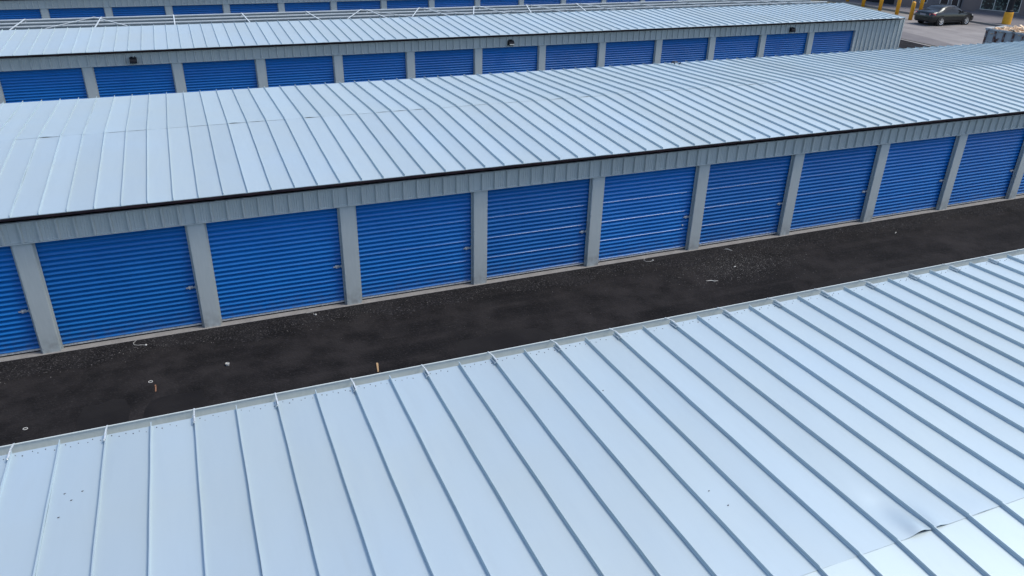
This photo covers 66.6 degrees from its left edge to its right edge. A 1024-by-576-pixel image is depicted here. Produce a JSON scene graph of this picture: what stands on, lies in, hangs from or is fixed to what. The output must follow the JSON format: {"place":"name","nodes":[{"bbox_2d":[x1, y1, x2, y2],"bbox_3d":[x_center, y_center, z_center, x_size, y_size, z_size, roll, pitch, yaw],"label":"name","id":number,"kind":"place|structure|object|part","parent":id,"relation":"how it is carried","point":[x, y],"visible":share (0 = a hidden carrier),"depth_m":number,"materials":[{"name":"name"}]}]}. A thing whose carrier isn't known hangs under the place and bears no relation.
{"place":"outdoors","nodes":[
{"label":"outdoors","id":0,"kind":"place"},
{"bbox_2d":[0,249,1023,575],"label":"storage building","id":1,"kind":"structure","parent":0,"point":[718,441],"depth_m":8.26,"materials":[{"name":"metal"}]},
{"bbox_2d":[0,39,1023,573],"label":"asphalt lane","id":2,"kind":"structure","parent":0,"point":[310,355],"depth_m":17.01,"materials":[{"name":"black asphalt"}]},
{"bbox_2d":[0,0,683,19],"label":"storage building","id":3,"kind":"structure","parent":2,"relation":"on","point":[27,9],"depth_m":44.08,"materials":[{"name":"grey paint"}]},
{"bbox_2d":[0,9,41,19],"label":"door","id":4,"kind":"structure","parent":3,"relation":"in","point":[14,14],"depth_m":40.96,"materials":[{"name":"blue paint"}]},
{"bbox_2d":[48,7,104,17],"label":"door","id":5,"kind":"structure","parent":3,"relation":"in","point":[96,11],"depth_m":41.90,"materials":[{"name":"blue paint"}]},
{"bbox_2d":[112,6,165,16],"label":"door","id":6,"kind":"structure","parent":3,"relation":"in","point":[137,10],"depth_m":42.96,"materials":[{"name":"blue paint"}]},
{"bbox_2d":[172,4,222,14],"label":"door","id":7,"kind":"structure","parent":3,"relation":"in","point":[178,9],"depth_m":44.01,"materials":[{"name":"blue paint"}]},
{"bbox_2d":[230,3,277,12],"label":"door","id":8,"kind":"structure","parent":3,"relation":"in","point":[260,7],"depth_m":45.08,"materials":[{"name":"blue paint"}]},
{"bbox_2d":[284,2,329,11],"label":"door","id":9,"kind":"structure","parent":3,"relation":"in","point":[300,6],"depth_m":46.13,"materials":[{"name":"blue paint"}]},
{"bbox_2d":[337,1,379,9],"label":"door","id":10,"kind":"structure","parent":3,"relation":"in","point":[341,5],"depth_m":47.18,"materials":[{"name":"blue paint"}]},
{"bbox_2d":[387,0,427,8],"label":"door","id":11,"kind":"structure","parent":3,"relation":"in","point":[391,4],"depth_m":48.23,"materials":[{"name":"blue paint"}]},
{"bbox_2d":[435,0,473,7],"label":"door","id":12,"kind":"structure","parent":3,"relation":"in","point":[438,3],"depth_m":49.32,"materials":[{"name":"blue paint"}]},
{"bbox_2d":[480,0,517,5],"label":"door","id":13,"kind":"structure","parent":3,"relation":"in","point":[482,2],"depth_m":50.39,"materials":[{"name":"blue paint"}]},
{"bbox_2d":[524,0,559,4],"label":"door","id":14,"kind":"structure","parent":3,"relation":"in","point":[526,2],"depth_m":51.44,"materials":[{"name":"blue paint"}]},
{"bbox_2d":[566,0,600,3],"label":"door","id":15,"kind":"structure","parent":3,"relation":"in","point":[567,1],"depth_m":52.52,"materials":[{"name":"blue paint"}]},
{"bbox_2d":[606,0,639,2],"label":"door","id":16,"kind":"structure","parent":3,"relation":"in","point":[607,1],"depth_m":53.59,"materials":[{"name":"blue paint"}]},
{"bbox_2d":[645,0,676,1],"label":"door","id":17,"kind":"structure","parent":3,"relation":"in","point":[645,0],"depth_m":54.66,"materials":[{"name":"blue paint"}]},
{"bbox_2d":[0,0,905,103],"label":"storage building","id":18,"kind":"structure","parent":2,"relation":"on","point":[52,59],"depth_m":33.92,"materials":[{"name":"metal"}]},
{"bbox_2d":[0,68,87,102],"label":"door","id":19,"kind":"structure","parent":18,"relation":"in","point":[66,83],"depth_m":28.31,"materials":[{"name":"blue paint"}]},
{"bbox_2d":[129,56,136,63],"bbox_3d":[-14.034,-8.428,28.855,0.240,0.256,0.212,-9,29,-20],"label":"wall light","id":20,"kind":"object","parent":18,"relation":"attached to","point":[132,60],"visible":1,"depth_m":28.80,"materials":[{"name":"black metal"}]},
{"bbox_2d":[93,63,175,97],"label":"door","id":21,"kind":"structure","parent":18,"relation":"in","point":[128,80],"depth_m":29.37,"materials":[{"name":"blue paint"}]},
{"bbox_2d":[182,59,257,91],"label":"door","id":22,"kind":"structure","parent":18,"relation":"in","point":[235,74],"depth_m":30.43,"materials":[{"name":"blue paint"}]},
{"bbox_2d":[265,56,333,86],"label":"door","id":23,"kind":"structure","parent":18,"relation":"in","point":[314,70],"depth_m":31.49,"materials":[{"name":"blue paint"}]},
{"bbox_2d":[342,52,405,82],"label":"door","id":24,"kind":"structure","parent":18,"relation":"in","point":[376,66],"depth_m":32.55,"materials":[{"name":"blue paint"}]},
{"bbox_2d":[415,49,473,77],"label":"door","id":25,"kind":"structure","parent":18,"relation":"in","point":[441,63],"depth_m":33.61,"materials":[{"name":"blue paint"}]},
{"bbox_2d":[482,46,537,73],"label":"door","id":26,"kind":"structure","parent":18,"relation":"in","point":[520,58],"depth_m":34.67,"materials":[{"name":"blue paint"}]},
{"bbox_2d":[508,39,513,45],"bbox_3d":[-0.045,-10.732,34.108,0.240,0.256,0.212,-9,29,-20],"label":"wall light","id":27,"kind":"object","parent":18,"relation":"attached to","point":[511,42],"visible":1,"depth_m":34.05,"materials":[{"name":"black metal"}]},
{"bbox_2d":[545,43,597,69],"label":"door","id":28,"kind":"structure","parent":18,"relation":"in","point":[582,55],"depth_m":35.74,"materials":[{"name":"blue paint"}]},
{"bbox_2d":[604,40,654,66],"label":"door","id":29,"kind":"structure","parent":18,"relation":"in","point":[625,53],"depth_m":36.80,"materials":[{"name":"blue paint"}]},
{"bbox_2d":[660,37,708,63],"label":"door","id":30,"kind":"structure","parent":18,"relation":"in","point":[686,49],"depth_m":37.85,"materials":[{"name":"blue paint"}]},
{"bbox_2d":[713,35,759,59],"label":"door","id":31,"kind":"structure","parent":18,"relation":"in","point":[729,47],"depth_m":38.92,"materials":[{"name":"blue paint"}]},
{"bbox_2d":[763,33,807,56],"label":"door","id":32,"kind":"structure","parent":18,"relation":"in","point":[789,44],"depth_m":39.98,"materials":[{"name":"blue paint"}]},
{"bbox_2d":[811,30,853,53],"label":"door","id":33,"kind":"structure","parent":18,"relation":"in","point":[830,41],"depth_m":41.04,"materials":[{"name":"blue paint"}]},
{"bbox_2d":[76,263,935,431],"bbox_3d":[1.899,1.002,16.807,20.235,0.001,1.975,-9,29,-20],"label":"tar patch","id":34,"kind":"object","parent":2,"relation":"on","point":[113,411],"visible":0.37,"depth_m":14.48,"materials":[{"name":"black asphalt"}]},
{"bbox_2d":[0,41,1023,361],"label":"storage building","id":35,"kind":"structure","parent":2,"relation":"on","point":[128,219],"depth_m":19.05,"materials":[{"name":"metal"}]},
{"bbox_2d":[0,246,40,357],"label":"door","id":36,"kind":"structure","parent":35,"relation":"in","point":[17,332],"depth_m":15.18,"materials":[{"name":"blue paint"}]},
{"bbox_2d":[35,226,201,346],"bbox_3d":[-7.825,-0.054,15.719,2.759,2.380,0.072,-9,29,-20],"label":"door","id":37,"kind":"structure","parent":35,"relation":"in","point":[100,288],"depth_m":15.71,"materials":[{"name":"blue paint"}]},
{"bbox_2d":[206,208,344,321],"bbox_3d":[-5.005,-0.518,16.778,2.759,2.380,0.072,-9,29,-20],"label":"door","id":38,"kind":"structure","parent":35,"relation":"in","point":[274,264],"depth_m":16.77,"materials":[{"name":"blue paint"}]},
{"bbox_2d":[356,192,470,299],"bbox_3d":[-2.184,-0.982,17.837,2.759,2.380,0.072,-9,29,-20],"label":"door","id":39,"kind":"structure","parent":35,"relation":"in","point":[411,245],"depth_m":17.83,"materials":[{"name":"blue paint"}]},
{"bbox_2d":[487,179,589,279],"bbox_3d":[0.636,-1.447,18.896,2.759,2.380,0.072,-9,29,-20],"label":"door","id":40,"kind":"structure","parent":35,"relation":"in","point":[540,227],"depth_m":18.90,"materials":[{"name":"blue paint"}]},
{"bbox_2d":[598,166,695,261],"bbox_3d":[3.456,-1.911,19.955,2.759,2.380,0.072,-9,29,-20],"label":"door","id":41,"kind":"structure","parent":35,"relation":"in","point":[644,213],"depth_m":19.96,"materials":[{"name":"blue paint"}]},
{"bbox_2d":[699,155,791,245],"bbox_3d":[6.276,-2.376,21.014,2.759,2.380,0.072,-9,29,-20],"label":"door","id":42,"kind":"structure","parent":35,"relation":"in","point":[744,199],"depth_m":21.03,"materials":[{"name":"blue paint"}]},
{"bbox_2d":[790,145,877,231],"bbox_3d":[9.096,-2.840,22.073,2.759,2.380,0.072,-9,29,-20],"label":"door","id":43,"kind":"structure","parent":35,"relation":"in","point":[833,184],"depth_m":22.09,"materials":[{"name":"blue paint"}]},
{"bbox_2d":[872,136,955,218],"bbox_3d":[11.916,-3.305,23.133,2.759,2.380,0.072,-9,29,-20],"label":"door","id":44,"kind":"structure","parent":35,"relation":"in","point":[914,173],"depth_m":23.16,"materials":[{"name":"blue paint"}]},
{"bbox_2d":[947,128,1023,206],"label":"door","id":45,"kind":"structure","parent":35,"relation":"in","point":[989,159],"depth_m":24.22,"materials":[{"name":"blue paint"}]},
{"bbox_2d":[1016,174,1023,195],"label":"door","id":46,"kind":"structure","parent":35,"relation":"in","point":[1021,188],"depth_m":25.32,"materials":[{"name":"blue paint"}]},
{"bbox_2d":[0,198,1023,380],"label":"coarse asphalt edge","id":47,"kind":"object","parent":2,"relation":"on","point":[399,308],"visible":1,"depth_m":18.08,"materials":[{"name":"black asphalt"}]},
{"bbox_2d":[0,199,1023,438],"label":"loose gravel","id":48,"kind":"structure","parent":2,"relation":"on","point":[738,263],"depth_m":19.85,"materials":[{"name":"grey gravel"}]},
{"bbox_2d":[811,0,995,46],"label":"ground","id":49,"kind":"structure","parent":0,"point":[877,10],"depth_m":68.21,"materials":[{"name":"grey concrete"}]},
{"bbox_2d":[878,0,883,10],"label":"bollard","id":50,"kind":"object","parent":49,"relation":"on","point":[880,5],"visible":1,"depth_m":67.64,"materials":[{"name":"yellow metal"}]},
{"bbox_2d":[840,0,1023,26],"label":"sidewalk","id":51,"kind":"structure","parent":0,"point":[992,18],"depth_m":65.70,"materials":[{"name":"grey concrete"}]},
{"bbox_2d":[919,0,924,9],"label":"bollard","id":52,"kind":"object","parent":51,"relation":"on","point":[921,4],"visible":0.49,"depth_m":67.31,"materials":[{"name":"yellow metal"}]},
{"bbox_2d":[861,0,1023,15],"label":"shop building","id":53,"kind":"structure","parent":51,"relation":"on","point":[995,6],"depth_m":67.93,"materials":[{"name":"beige paint"}]},
{"bbox_2d":[866,0,894,4],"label":"roller door","id":54,"kind":"structure","parent":53,"relation":"in","point":[885,1],"depth_m":71.56,"materials":[{"name":"black metal"}]},
{"bbox_2d":[939,0,948,3],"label":"window","id":55,"kind":"structure","parent":53,"relation":"in","point":[941,1],"depth_m":68.86,"materials":[{"name":"grey glass"}]},
{"bbox_2d":[951,0,958,5],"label":"window","id":56,"kind":"structure","parent":53,"relation":"in","point":[954,2],"depth_m":68.70,"materials":[{"name":"grey glass"}]},
{"bbox_2d":[980,0,1021,12],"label":"window","id":57,"kind":"structure","parent":53,"relation":"in","point":[995,5],"depth_m":66.83,"materials":[{"name":"grey glass"}]},
{"bbox_2d":[1001,0,1015,24],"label":"light pole","id":58,"kind":"object","parent":51,"relation":"on","point":[1008,16],"visible":0.91,"depth_m":60.78,"materials":[{"name":"yellow paint"}]},
{"bbox_2d":[886,12,994,44],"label":"parking lot","id":59,"kind":"structure","parent":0,"point":[957,33],"depth_m":57.96,"materials":[{"name":"grey concrete"}]},
{"bbox_2d":[895,0,901,14],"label":"bollard","id":60,"kind":"object","parent":59,"relation":"on","point":[898,7],"visible":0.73,"depth_m":65.33,"materials":[{"name":"yellow metal"}]},
{"bbox_2d":[908,1,915,19],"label":"bollard","id":61,"kind":"object","parent":59,"relation":"on","point":[912,9],"visible":1,"depth_m":62.64,"materials":[{"name":"yellow metal"}]},
{"bbox_2d":[826,0,1004,25],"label":"kerb","id":62,"kind":"structure","parent":59,"relation":"on","point":[977,22],"depth_m":67.90,"materials":[{"name":"concrete"}]},
{"bbox_2d":[901,31,953,45],"bbox_3d":[28.940,-16.708,53.050,2.658,0.001,28.061,-7,28,-17],"label":"patched strip","id":63,"kind":"object","parent":59,"relation":"on","point":[917,38],"visible":0.38,"depth_m":54.04,"materials":[{"name":"grey concrete"}]},
{"bbox_2d":[914,4,973,25],"bbox_3d":[33.979,-21.485,61.172,4.835,1.510,2.100,-10,29,-21],"label":"parked car","id":64,"kind":"object","parent":59,"relation":"on","point":[939,14],"visible":1,"depth_m":60.33,"materials":[{"name":"grey paint"}]},
{"bbox_3d":[32.860,-21.784,60.474,0.700,0.299,1.201,-10,29,-21],"label":"rear window","id":65,"kind":"part","parent":64,"relation":"part of","materials":[{"name":"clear glass"}]},
{"bbox_3d":[33.619,-21.484,60.090,0.880,0.395,0.233,-10,29,-21],"label":"side window","id":66,"kind":"part","parent":64,"relation":"part of","materials":[{"name":"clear glass"}]},
{"bbox_3d":[34.606,-21.633,60.489,1.130,0.442,0.236,-10,29,-21],"label":"side window","id":67,"kind":"part","parent":64,"relation":"part of","materials":[{"name":"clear glass"}]},
{"bbox_2d":[982,25,1023,43],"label":"dumpster","id":68,"kind":"object","parent":59,"relation":"on","point":[997,36],"visible":0.48,"depth_m":47.85,"materials":[{"name":"metal"}]},
{"bbox_2d":[990,25,1023,35],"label":"board rubble","id":69,"kind":"object","parent":68,"relation":"in","point":[1016,28],"visible":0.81,"depth_m":47.77,"materials":[{"name":"beige wood"}]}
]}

